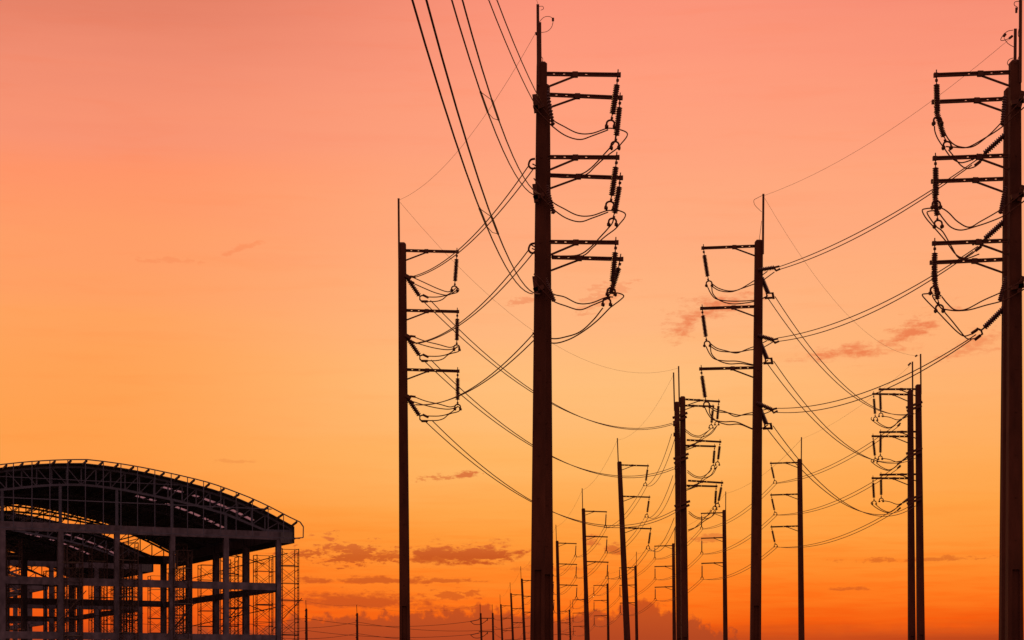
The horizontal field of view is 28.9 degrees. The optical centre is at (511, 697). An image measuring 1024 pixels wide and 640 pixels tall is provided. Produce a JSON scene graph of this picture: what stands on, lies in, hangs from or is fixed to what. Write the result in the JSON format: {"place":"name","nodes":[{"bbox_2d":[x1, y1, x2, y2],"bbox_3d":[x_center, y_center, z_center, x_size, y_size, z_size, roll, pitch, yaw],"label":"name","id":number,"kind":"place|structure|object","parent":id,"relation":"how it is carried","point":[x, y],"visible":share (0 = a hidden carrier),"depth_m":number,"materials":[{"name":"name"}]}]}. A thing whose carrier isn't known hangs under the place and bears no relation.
{"place":"outdoors","nodes":[
{"label":"outdoors","id":0,"kind":"place"},
{"bbox_2d":[10,566,47,639],"bbox_3d":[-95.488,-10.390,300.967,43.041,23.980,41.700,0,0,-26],"label":"unfinished hall","id":1,"kind":"structure","parent":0,"point":[31,590],"depth_m":293.99,"materials":[{"name":"metal"}]},
{"bbox_2d":[0,513,152,639],"bbox_3d":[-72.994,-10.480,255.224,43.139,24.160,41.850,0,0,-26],"label":"unfinished hall","id":2,"kind":"structure","parent":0,"point":[39,542],"depth_m":248.61,"materials":[{"name":"metal"}]},
{"bbox_2d":[148,576,159,632],"bbox_3d":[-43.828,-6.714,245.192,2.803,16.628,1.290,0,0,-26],"label":"scaffold tower","id":3,"kind":"structure","parent":0,"point":[150,616],"depth_m":244.57,"materials":[{"name":"black metal"}]},
{"bbox_2d":[0,0,1023,639],"label":"sky","id":4,"kind":"structure","parent":0,"point":[199,198],"materials":[{"name":"orange"}]},
{"label":"ground","id":5,"kind":"structure","parent":0,"visible":0},
{"bbox_2d":[7,551,10,639],"bbox_3d":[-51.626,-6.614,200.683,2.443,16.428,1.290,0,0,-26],"label":"scaffold tower","id":6,"kind":"structure","parent":5,"relation":"on","point":[8,573],"depth_m":200.39,"materials":[{"name":"black metal"}]},
{"bbox_2d":[6,538,23,639],"bbox_3d":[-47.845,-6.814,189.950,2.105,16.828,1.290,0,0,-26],"label":"scaffold tower","id":7,"kind":"structure","parent":5,"relation":"on","point":[19,629],"depth_m":189.74,"materials":[{"name":"black metal"}]},
{"bbox_2d":[43,570,56,639],"bbox_3d":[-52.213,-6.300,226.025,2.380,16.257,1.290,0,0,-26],"label":"scaffold tower","id":8,"kind":"structure","parent":5,"relation":"on","point":[45,617],"depth_m":226.15,"materials":[{"name":"black metal"}]},
{"bbox_2d":[54,585,66,639],"bbox_3d":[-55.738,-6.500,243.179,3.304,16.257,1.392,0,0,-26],"label":"scaffold tower","id":9,"kind":"structure","parent":5,"relation":"on","point":[54,610],"depth_m":242.50,"materials":[{"name":"black metal"}]},
{"bbox_2d":[51,551,78,639],"bbox_3d":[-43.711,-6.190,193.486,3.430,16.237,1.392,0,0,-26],"label":"scaffold tower","id":10,"kind":"structure","parent":5,"relation":"on","point":[74,587],"depth_m":193.68,"materials":[{"name":"black metal"}]},
{"bbox_2d":[55,544,87,639],"bbox_3d":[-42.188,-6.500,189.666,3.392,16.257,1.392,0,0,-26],"label":"scaffold tower","id":11,"kind":"structure","parent":5,"relation":"on","point":[76,600],"depth_m":189.80,"materials":[{"name":"black metal"}]},
{"bbox_2d":[88,543,111,632],"bbox_3d":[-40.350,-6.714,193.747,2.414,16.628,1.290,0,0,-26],"label":"scaffold tower","id":12,"kind":"structure","parent":5,"relation":"on","point":[92,576],"depth_m":193.48,"materials":[{"name":"black metal"}]},
{"bbox_2d":[102,588,112,632],"bbox_3d":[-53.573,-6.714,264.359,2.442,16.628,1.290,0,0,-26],"label":"scaffold tower","id":13,"kind":"structure","parent":5,"relation":"on","point":[103,610],"depth_m":263.78,"materials":[{"name":"black metal"}]},
{"bbox_2d":[109,574,126,631],"bbox_3d":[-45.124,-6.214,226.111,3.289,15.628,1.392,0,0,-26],"label":"scaffold tower","id":14,"kind":"structure","parent":5,"relation":"on","point":[111,589],"depth_m":226.06,"materials":[{"name":"black metal"}]},
{"bbox_2d":[113,563,135,632],"bbox_3d":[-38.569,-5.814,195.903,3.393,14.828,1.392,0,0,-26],"label":"scaffold tower","id":15,"kind":"structure","parent":5,"relation":"on","point":[129,617],"depth_m":195.84,"materials":[{"name":"black metal"}]},
{"bbox_2d":[117,542,138,639],"bbox_3d":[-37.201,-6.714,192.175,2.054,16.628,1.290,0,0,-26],"label":"scaffold tower","id":16,"kind":"structure","parent":5,"relation":"on","point":[134,596],"depth_m":192.20,"materials":[{"name":"black metal"}]},
{"bbox_2d":[120,554,136,631],"bbox_3d":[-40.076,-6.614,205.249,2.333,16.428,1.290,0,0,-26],"label":"scaffold tower","id":17,"kind":"structure","parent":5,"relation":"on","point":[131,571],"depth_m":205.37,"materials":[{"name":"black metal"}]},
{"bbox_2d":[124,587,137,632],"bbox_3d":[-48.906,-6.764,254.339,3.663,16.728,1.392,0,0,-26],"label":"scaffold tower","id":18,"kind":"structure","parent":5,"relation":"on","point":[124,615],"depth_m":254.62,"materials":[{"name":"black metal"}]},
{"bbox_2d":[0,459,303,639],"bbox_3d":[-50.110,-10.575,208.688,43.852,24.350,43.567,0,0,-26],"label":"unfinished hall","id":19,"kind":"structure","parent":5,"relation":"on","point":[167,514],"depth_m":199.44,"materials":[{"name":"metal"}]},
{"bbox_2d":[166,568,184,632],"bbox_3d":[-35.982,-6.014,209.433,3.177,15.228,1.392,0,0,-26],"label":"scaffold tower","id":20,"kind":"structure","parent":5,"relation":"on","point":[168,602],"depth_m":209.88,"materials":[{"name":"black metal"}]},
{"bbox_2d":[167,544,187,633],"bbox_3d":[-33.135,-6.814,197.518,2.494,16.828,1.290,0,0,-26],"label":"scaffold tower","id":21,"kind":"structure","parent":5,"relation":"on","point":[183,596],"depth_m":197.23,"materials":[{"name":"black metal"}]},
{"bbox_2d":[175,570,184,633],"bbox_3d":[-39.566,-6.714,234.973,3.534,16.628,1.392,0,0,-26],"label":"scaffold tower","id":22,"kind":"structure","parent":5,"relation":"on","point":[178,594],"depth_m":234.69,"materials":[{"name":"black metal"}]},
{"bbox_2d":[165,550,195,639],"bbox_3d":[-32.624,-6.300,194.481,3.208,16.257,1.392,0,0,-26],"label":"scaffold tower","id":23,"kind":"structure","parent":5,"relation":"on","point":[177,590],"depth_m":194.57,"materials":[{"name":"black metal"}]},
{"bbox_2d":[197,564,212,633],"bbox_3d":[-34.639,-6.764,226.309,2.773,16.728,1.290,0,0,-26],"label":"scaffold tower","id":24,"kind":"structure","parent":5,"relation":"on","point":[201,610],"depth_m":225.78,"materials":[{"name":"black metal"}]},
{"bbox_2d":[215,556,241,633],"bbox_3d":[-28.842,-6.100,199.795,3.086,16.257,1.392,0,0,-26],"label":"scaffold tower","id":25,"kind":"structure","parent":5,"relation":"on","point":[237,605],"depth_m":200.19,"materials":[{"name":"black metal"}]},
{"bbox_2d":[221,559,241,633],"bbox_3d":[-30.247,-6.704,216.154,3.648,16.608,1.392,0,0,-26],"label":"scaffold tower","id":26,"kind":"structure","parent":5,"relation":"on","point":[230,619],"depth_m":215.76,"materials":[{"name":"black metal"}]},
{"bbox_2d":[253,555,274,634],"bbox_3d":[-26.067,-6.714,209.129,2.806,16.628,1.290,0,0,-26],"label":"scaffold tower","id":27,"kind":"structure","parent":5,"relation":"on","point":[268,604],"depth_m":209.17,"materials":[{"name":"black metal"}]},
{"bbox_2d":[176,605,283,629],"bbox_3d":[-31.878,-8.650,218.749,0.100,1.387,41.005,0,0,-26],"label":"steel pipe","id":28,"kind":"object","parent":27,"relation":"attached to","point":[235,616],"visible":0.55,"depth_m":213.13,"materials":[{"name":"black metal"}]},
{"bbox_2d":[272,548,302,639],"bbox_3d":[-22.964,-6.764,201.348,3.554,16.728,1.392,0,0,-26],"label":"scaffold tower","id":29,"kind":"structure","parent":5,"relation":"on","point":[297,603],"depth_m":201.36,"materials":[{"name":"black metal"}]},
{"bbox_2d":[182,553,287,580],"bbox_3d":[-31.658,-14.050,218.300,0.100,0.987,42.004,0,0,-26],"label":"steel pipe","id":30,"kind":"object","parent":29,"relation":"attached to","point":[241,565],"visible":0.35,"depth_m":209.15,"materials":[{"name":"black metal"}]},
{"bbox_2d":[305,600,307,639],"bbox_3d":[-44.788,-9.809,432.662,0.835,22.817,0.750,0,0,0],"label":"distant pole","id":31,"kind":"object","parent":5,"relation":"on","point":[306,627],"visible":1,"depth_m":432.44,"materials":[{"name":"concrete"}]},
{"bbox_2d":[356,605,357,639],"bbox_3d":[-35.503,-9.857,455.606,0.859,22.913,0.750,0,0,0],"label":"distant pole","id":32,"kind":"object","parent":5,"relation":"on","point":[356,625],"visible":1,"depth_m":455.37,"materials":[{"name":"concrete"}]},
{"bbox_2d":[254,634,352,638],"bbox_3d":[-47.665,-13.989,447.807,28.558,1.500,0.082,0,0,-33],"label":"power line","id":33,"kind":"object","parent":32,"relation":"attached to","point":[316,638],"visible":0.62,"depth_m":449.86,"materials":[{"name":"metal"}]},
{"bbox_2d":[359,618,572,630],"bbox_3d":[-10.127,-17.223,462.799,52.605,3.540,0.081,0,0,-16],"label":"power line","id":34,"kind":"object","parent":32,"relation":"attached to","point":[436,630],"visible":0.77,"depth_m":460.61,"materials":[{"name":"metal"}]},
{"bbox_2d":[398,198,461,639],"bbox_3d":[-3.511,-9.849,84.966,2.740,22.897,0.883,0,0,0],"label":"utility pole","id":35,"kind":"object","parent":5,"relation":"on","point":[404,337],"visible":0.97,"depth_m":84.64,"materials":[{"name":"concrete"}]},
{"bbox_2d":[400,36,533,199],"bbox_3d":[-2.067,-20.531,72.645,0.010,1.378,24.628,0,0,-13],"label":"earth wire","id":36,"kind":"object","parent":35,"relation":"hanging from","point":[480,121],"visible":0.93,"depth_m":68.31,"materials":[{"name":"metal"}]},
{"bbox_2d":[410,166,532,277],"bbox_3d":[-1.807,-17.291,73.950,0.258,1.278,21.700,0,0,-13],"label":"power line","id":37,"kind":"object","parent":35,"relation":"attached to","point":[479,228],"visible":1,"depth_m":70.84,"materials":[{"name":"metal"}]},
{"bbox_2d":[470,609,493,639],"bbox_3d":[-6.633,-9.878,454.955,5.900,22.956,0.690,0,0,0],"label":"frame pole","id":38,"kind":"object","parent":5,"relation":"on","point":[481,623],"visible":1,"depth_m":454.78,"materials":[{"name":"concrete"}]},
{"bbox_2d":[307,618,469,626],"bbox_3d":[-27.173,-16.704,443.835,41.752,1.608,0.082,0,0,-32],"label":"power line","id":39,"kind":"object","parent":38,"relation":"attached to","point":[389,626],"visible":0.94,"depth_m":443.89,"materials":[{"name":"metal"}]},
{"bbox_2d":[308,630,469,637],"bbox_3d":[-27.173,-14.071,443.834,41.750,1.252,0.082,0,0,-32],"label":"power line","id":40,"kind":"object","parent":38,"relation":"attached to","point":[390,637],"visible":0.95,"depth_m":444.27,"materials":[{"name":"metal"}]},
{"bbox_2d":[500,604,510,639],"bbox_3d":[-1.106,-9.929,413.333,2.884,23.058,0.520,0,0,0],"label":"utility pole","id":41,"kind":"object","parent":5,"relation":"on","point":[501,605],"visible":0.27,"depth_m":413.15,"materials":[{"name":"concrete"}]},
{"bbox_2d":[510,589,521,639],"bbox_3d":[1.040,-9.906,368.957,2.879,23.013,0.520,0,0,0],"label":"utility pole","id":42,"kind":"object","parent":5,"relation":"on","point":[512,622],"visible":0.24,"depth_m":368.77,"materials":[{"name":"concrete"}]},
{"bbox_2d":[520,566,530,639],"bbox_3d":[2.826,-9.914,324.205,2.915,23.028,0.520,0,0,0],"label":"utility pole","id":43,"kind":"object","parent":5,"relation":"on","point":[523,612],"visible":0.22,"depth_m":324.01,"materials":[{"name":"concrete"}]},
{"bbox_2d":[560,610,570,639],"bbox_3d":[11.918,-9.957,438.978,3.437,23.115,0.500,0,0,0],"label":"utility pole","id":44,"kind":"object","parent":5,"relation":"on","point":[569,622],"visible":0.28,"depth_m":438.79,"materials":[{"name":"concrete"}]},
{"bbox_2d":[556,533,577,639],"bbox_3d":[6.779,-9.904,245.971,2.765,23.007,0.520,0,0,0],"label":"utility pole","id":45,"kind":"object","parent":5,"relation":"on","point":[558,584],"visible":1,"depth_m":245.78,"materials":[{"name":"concrete"}]},
{"bbox_2d":[530,4,620,639],"bbox_3d":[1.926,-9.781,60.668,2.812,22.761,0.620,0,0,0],"label":"utility pole","id":46,"kind":"object","parent":5,"relation":"on","point":[537,620],"visible":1,"depth_m":60.57,"materials":[{"name":"concrete"}]},
{"bbox_2d":[411,0,539,293],"bbox_3d":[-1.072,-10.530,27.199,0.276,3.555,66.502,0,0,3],"label":"power line","id":47,"kind":"object","parent":46,"relation":"attached to","point":[450,87],"visible":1,"depth_m":31.31,"materials":[{"name":"metal"}]},
{"bbox_2d":[451,0,540,194],"bbox_3d":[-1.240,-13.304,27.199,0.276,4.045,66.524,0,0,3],"label":"power line","id":48,"kind":"object","parent":46,"relation":"attached to","point":[493,104],"visible":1,"depth_m":39.24,"materials":[{"name":"metal"}]},
{"bbox_2d":[488,0,541,102],"bbox_3d":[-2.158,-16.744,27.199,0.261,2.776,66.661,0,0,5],"label":"power line","id":49,"kind":"object","parent":46,"relation":"attached to","point":[515,47],"visible":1,"depth_m":51.55,"materials":[{"name":"metal"}]},
{"bbox_2d":[528,22,627,639],"bbox_3d":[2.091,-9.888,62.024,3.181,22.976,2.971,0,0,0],"label":"utility pole","id":50,"kind":"object","parent":5,"relation":"on","point":[549,628],"visible":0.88,"depth_m":62.82,"materials":[{"name":"concrete"}]},
{"bbox_2d":[410,250,532,343],"bbox_3d":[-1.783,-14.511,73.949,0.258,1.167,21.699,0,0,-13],"label":"power line","id":51,"kind":"object","parent":50,"relation":"attached to","point":[452,328],"visible":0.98,"depth_m":71.06,"materials":[{"name":"metal"}]},
{"bbox_2d":[411,334,532,404],"bbox_3d":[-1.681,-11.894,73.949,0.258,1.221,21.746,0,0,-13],"label":"power line","id":52,"kind":"object","parent":50,"relation":"attached to","point":[475,386],"visible":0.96,"depth_m":70.37,"materials":[{"name":"metal"}]},
{"bbox_2d":[582,488,608,639],"bbox_3d":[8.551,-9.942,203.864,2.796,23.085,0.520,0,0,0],"label":"utility pole","id":53,"kind":"object","parent":5,"relation":"on","point":[586,604],"visible":0.91,"depth_m":203.67,"materials":[{"name":"concrete"}]},
{"bbox_2d":[617,438,651,639],"bbox_3d":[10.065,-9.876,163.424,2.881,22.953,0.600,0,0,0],"label":"utility pole","id":54,"kind":"object","parent":5,"relation":"on","point":[626,619],"visible":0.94,"depth_m":163.21,"materials":[{"name":"concrete"}]},
{"bbox_2d":[606,549,649,578],"bbox_3d":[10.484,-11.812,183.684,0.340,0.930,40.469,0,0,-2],"label":"power line","id":55,"kind":"object","parent":54,"relation":"hanging from","point":[632,566],"visible":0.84,"depth_m":175.23,"materials":[{"name":"metal"}]},
{"bbox_2d":[609,486,646,526],"bbox_3d":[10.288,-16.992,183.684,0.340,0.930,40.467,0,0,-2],"label":"power line","id":56,"kind":"object","parent":54,"relation":"attached to","point":[631,505],"visible":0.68,"depth_m":173.72,"materials":[{"name":"metal"}]},
{"bbox_2d":[610,517,647,552],"bbox_3d":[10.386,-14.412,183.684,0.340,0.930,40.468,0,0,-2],"label":"power line","id":57,"kind":"object","parent":54,"relation":"attached to","point":[632,535],"visible":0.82,"depth_m":174.17,"materials":[{"name":"metal"}]},
{"bbox_2d":[647,519,674,551],"bbox_3d":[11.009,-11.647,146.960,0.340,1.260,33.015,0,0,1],"label":"power line","id":58,"kind":"object","parent":54,"relation":"attached to","point":[663,540],"visible":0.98,"depth_m":142.38,"materials":[{"name":"metal"}]},
{"bbox_2d":[673,372,717,639],"bbox_3d":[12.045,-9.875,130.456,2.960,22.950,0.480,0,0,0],"label":"utility pole","id":59,"kind":"object","parent":5,"relation":"on","point":[676,434],"visible":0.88,"depth_m":130.28,"materials":[{"name":"concrete"}]},
{"bbox_2d":[425,300,675,429],"bbox_3d":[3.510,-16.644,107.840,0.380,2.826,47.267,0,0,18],"label":"power line","id":60,"kind":"object","parent":59,"relation":"attached to","point":[528,387],"visible":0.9,"depth_m":97.78,"materials":[{"name":"metal"}]},
{"bbox_2d":[425,361,677,477],"bbox_3d":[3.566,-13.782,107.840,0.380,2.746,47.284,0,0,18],"label":"power line","id":61,"kind":"object","parent":59,"relation":"attached to","point":[529,442],"visible":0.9,"depth_m":97.34,"materials":[{"name":"metal"}]},
{"bbox_2d":[426,421,677,527],"bbox_3d":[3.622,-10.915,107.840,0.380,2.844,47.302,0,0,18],"label":"power line","id":62,"kind":"object","parent":59,"relation":"attached to","point":[531,500],"visible":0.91,"depth_m":97.54,"materials":[{"name":"metal"}]},
{"bbox_2d":[645,476,674,518],"bbox_3d":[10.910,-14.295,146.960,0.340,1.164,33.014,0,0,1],"label":"power line","id":63,"kind":"object","parent":59,"relation":"attached to","point":[663,500],"visible":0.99,"depth_m":140.11,"materials":[{"name":"metal"}]},
{"bbox_2d":[646,434,674,485],"bbox_3d":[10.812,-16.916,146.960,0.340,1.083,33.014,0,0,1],"label":"power line","id":64,"kind":"object","parent":59,"relation":"hanging from","point":[662,461],"visible":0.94,"depth_m":138.83,"materials":[{"name":"metal"}]},
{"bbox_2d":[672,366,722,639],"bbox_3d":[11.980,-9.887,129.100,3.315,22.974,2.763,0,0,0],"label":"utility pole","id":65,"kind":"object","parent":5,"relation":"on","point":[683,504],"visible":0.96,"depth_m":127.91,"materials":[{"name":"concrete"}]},
{"bbox_2d":[403,206,676,372],"bbox_3d":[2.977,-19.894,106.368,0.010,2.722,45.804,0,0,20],"label":"earth wire","id":66,"kind":"object","parent":65,"relation":"attached to","point":[506,310],"visible":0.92,"depth_m":94.54,"materials":[{"name":"metal"}]},
{"bbox_2d":[699,194,779,639],"bbox_3d":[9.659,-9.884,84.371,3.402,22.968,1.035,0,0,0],"label":"utility pole","id":67,"kind":"object","parent":5,"relation":"on","point":[759,354],"visible":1,"depth_m":84.17,"materials":[{"name":"concrete"}]},
{"bbox_2d":[767,361,914,463],"bbox_3d":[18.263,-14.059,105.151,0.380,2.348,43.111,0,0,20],"label":"power line","id":68,"kind":"object","parent":67,"relation":"hanging from","point":[824,425],"visible":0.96,"depth_m":95.97,"materials":[{"name":"metal"}]},
{"bbox_2d":[773,334,975,412],"bbox_3d":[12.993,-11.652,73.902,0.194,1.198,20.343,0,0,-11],"label":"power line","id":69,"kind":"object","parent":67,"relation":"attached to","point":[881,385],"visible":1,"depth_m":71.43,"materials":[{"name":"metal"}]},
{"bbox_2d":[775,160,976,270],"bbox_3d":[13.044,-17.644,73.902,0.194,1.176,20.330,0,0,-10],"label":"power line","id":70,"kind":"object","parent":67,"relation":"attached to","point":[878,221],"visible":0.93,"depth_m":72.19,"materials":[{"name":"metal"}]},
{"bbox_2d":[774,246,977,341],"bbox_3d":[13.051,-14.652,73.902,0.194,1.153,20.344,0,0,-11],"label":"power line","id":71,"kind":"object","parent":67,"relation":"attached to","point":[878,304],"visible":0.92,"depth_m":71.94,"materials":[{"name":"metal"}]},
{"bbox_2d":[764,40,1007,195],"bbox_3d":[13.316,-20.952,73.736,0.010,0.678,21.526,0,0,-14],"label":"earth wire","id":72,"kind":"object","parent":67,"relation":"attached to","point":[895,126],"visible":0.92,"depth_m":71.88,"materials":[{"name":"metal"}]},
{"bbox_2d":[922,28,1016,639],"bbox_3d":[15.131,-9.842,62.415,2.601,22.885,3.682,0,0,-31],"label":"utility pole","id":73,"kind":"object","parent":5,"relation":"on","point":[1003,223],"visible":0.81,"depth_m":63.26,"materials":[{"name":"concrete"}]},
{"bbox_2d":[928,0,1023,639],"bbox_3d":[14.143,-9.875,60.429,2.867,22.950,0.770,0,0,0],"label":"utility pole","id":74,"kind":"object","parent":5,"relation":"on","point":[1014,529],"visible":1,"depth_m":60.39,"materials":[{"name":"concrete"}]},
{"label":"road","id":75,"kind":"structure","parent":0,"visible":0},
{"bbox_2d":[572,599,584,639],"bbox_3d":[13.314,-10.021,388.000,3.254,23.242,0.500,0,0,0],"label":"utility pole","id":76,"kind":"object","parent":75,"relation":"on","point":[580,626],"visible":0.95,"depth_m":387.96,"materials":[{"name":"concrete"}]},
{"bbox_2d":[593,572,609,639],"bbox_3d":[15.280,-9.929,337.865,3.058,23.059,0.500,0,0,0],"label":"utility pole","id":77,"kind":"object","parent":75,"relation":"on","point":[607,615],"visible":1,"depth_m":337.68,"materials":[{"name":"concrete"}]},
{"bbox_2d":[619,552,637,639],"bbox_3d":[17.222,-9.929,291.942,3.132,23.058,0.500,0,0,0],"label":"utility pole","id":78,"kind":"object","parent":75,"relation":"on","point":[636,607],"visible":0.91,"depth_m":291.75,"materials":[{"name":"concrete"}]},
{"bbox_2d":[654,534,675,639],"bbox_3d":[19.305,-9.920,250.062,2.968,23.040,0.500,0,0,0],"label":"utility pole","id":79,"kind":"object","parent":75,"relation":"on","point":[673,589],"visible":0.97,"depth_m":249.88,"materials":[{"name":"concrete"}]},
{"bbox_2d":[700,491,727,639],"bbox_3d":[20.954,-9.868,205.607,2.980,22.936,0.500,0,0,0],"label":"utility pole","id":80,"kind":"object","parent":75,"relation":"on","point":[725,618],"visible":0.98,"depth_m":205.41,"materials":[{"name":"concrete"}]},
{"bbox_2d":[770,437,804,639],"bbox_3d":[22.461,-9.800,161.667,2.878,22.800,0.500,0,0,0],"label":"utility pole","id":81,"kind":"object","parent":75,"relation":"on","point":[801,632],"visible":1,"depth_m":161.48,"materials":[{"name":"concrete"}]},
{"bbox_2d":[704,484,772,528],"bbox_3d":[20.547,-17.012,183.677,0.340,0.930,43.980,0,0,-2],"label":"power line","id":82,"kind":"object","parent":81,"relation":"attached to","point":[738,513],"visible":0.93,"depth_m":182.37,"materials":[{"name":"metal"}]},
{"bbox_2d":[704,547,775,579],"bbox_3d":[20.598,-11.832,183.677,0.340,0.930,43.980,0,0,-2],"label":"power line","id":83,"kind":"object","parent":81,"relation":"attached to","point":[741,569],"visible":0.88,"depth_m":180.99,"materials":[{"name":"metal"}]},
{"bbox_2d":[707,515,776,553],"bbox_3d":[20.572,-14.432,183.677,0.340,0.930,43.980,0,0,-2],"label":"power line","id":84,"kind":"object","parent":81,"relation":"attached to","point":[743,539],"visible":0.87,"depth_m":179.16,"materials":[{"name":"metal"}]},
{"bbox_2d":[871,362,915,639],"bbox_3d":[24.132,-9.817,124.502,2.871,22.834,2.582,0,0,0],"label":"utility pole","id":85,"kind":"object","parent":75,"relation":"on","point":[911,557],"visible":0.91,"depth_m":125.38,"materials":[{"name":"concrete"}]},
{"bbox_2d":[773,425,899,483],"bbox_3d":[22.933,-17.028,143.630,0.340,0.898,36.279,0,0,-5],"label":"power line","id":86,"kind":"object","parent":85,"relation":"attached to","point":[838,461],"visible":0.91,"depth_m":140.17,"materials":[{"name":"metal"}]},
{"bbox_2d":[781,509,895,547],"bbox_3d":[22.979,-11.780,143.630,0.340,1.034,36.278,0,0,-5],"label":"power line","id":87,"kind":"object","parent":85,"relation":"attached to","point":[841,535],"visible":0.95,"depth_m":138.80,"materials":[{"name":"metal"}]},
{"bbox_2d":[768,296,911,415],"bbox_3d":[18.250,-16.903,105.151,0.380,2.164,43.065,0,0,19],"label":"power line","id":88,"kind":"object","parent":85,"relation":"attached to","point":[826,366],"visible":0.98,"depth_m":96.12,"materials":[{"name":"metal"}]},
{"bbox_2d":[768,426,914,516],"bbox_3d":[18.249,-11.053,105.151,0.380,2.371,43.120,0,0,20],"label":"power line","id":89,"kind":"object","parent":85,"relation":"attached to","point":[825,487],"visible":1,"depth_m":96.25,"materials":[{"name":"metal"}]},
{"bbox_2d":[782,466,900,514],"bbox_3d":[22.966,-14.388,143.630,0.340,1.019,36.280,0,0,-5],"label":"power line","id":90,"kind":"object","parent":85,"relation":"hanging from","point":[843,497],"visible":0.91,"depth_m":139.85,"materials":[{"name":"metal"}]},
{"bbox_2d":[877,354,924,639],"bbox_3d":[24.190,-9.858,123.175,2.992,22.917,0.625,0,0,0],"label":"utility pole","id":91,"kind":"object","parent":75,"relation":"on","point":[920,605],"visible":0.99,"depth_m":123.05,"materials":[{"name":"concrete"}]},
{"bbox_2d":[765,199,913,355],"bbox_3d":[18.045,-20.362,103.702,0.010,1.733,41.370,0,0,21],"label":"earth wire","id":92,"kind":"object","parent":91,"relation":"attached to","point":[821,284],"visible":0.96,"depth_m":94.59,"materials":[{"name":"metal"}]}
]}

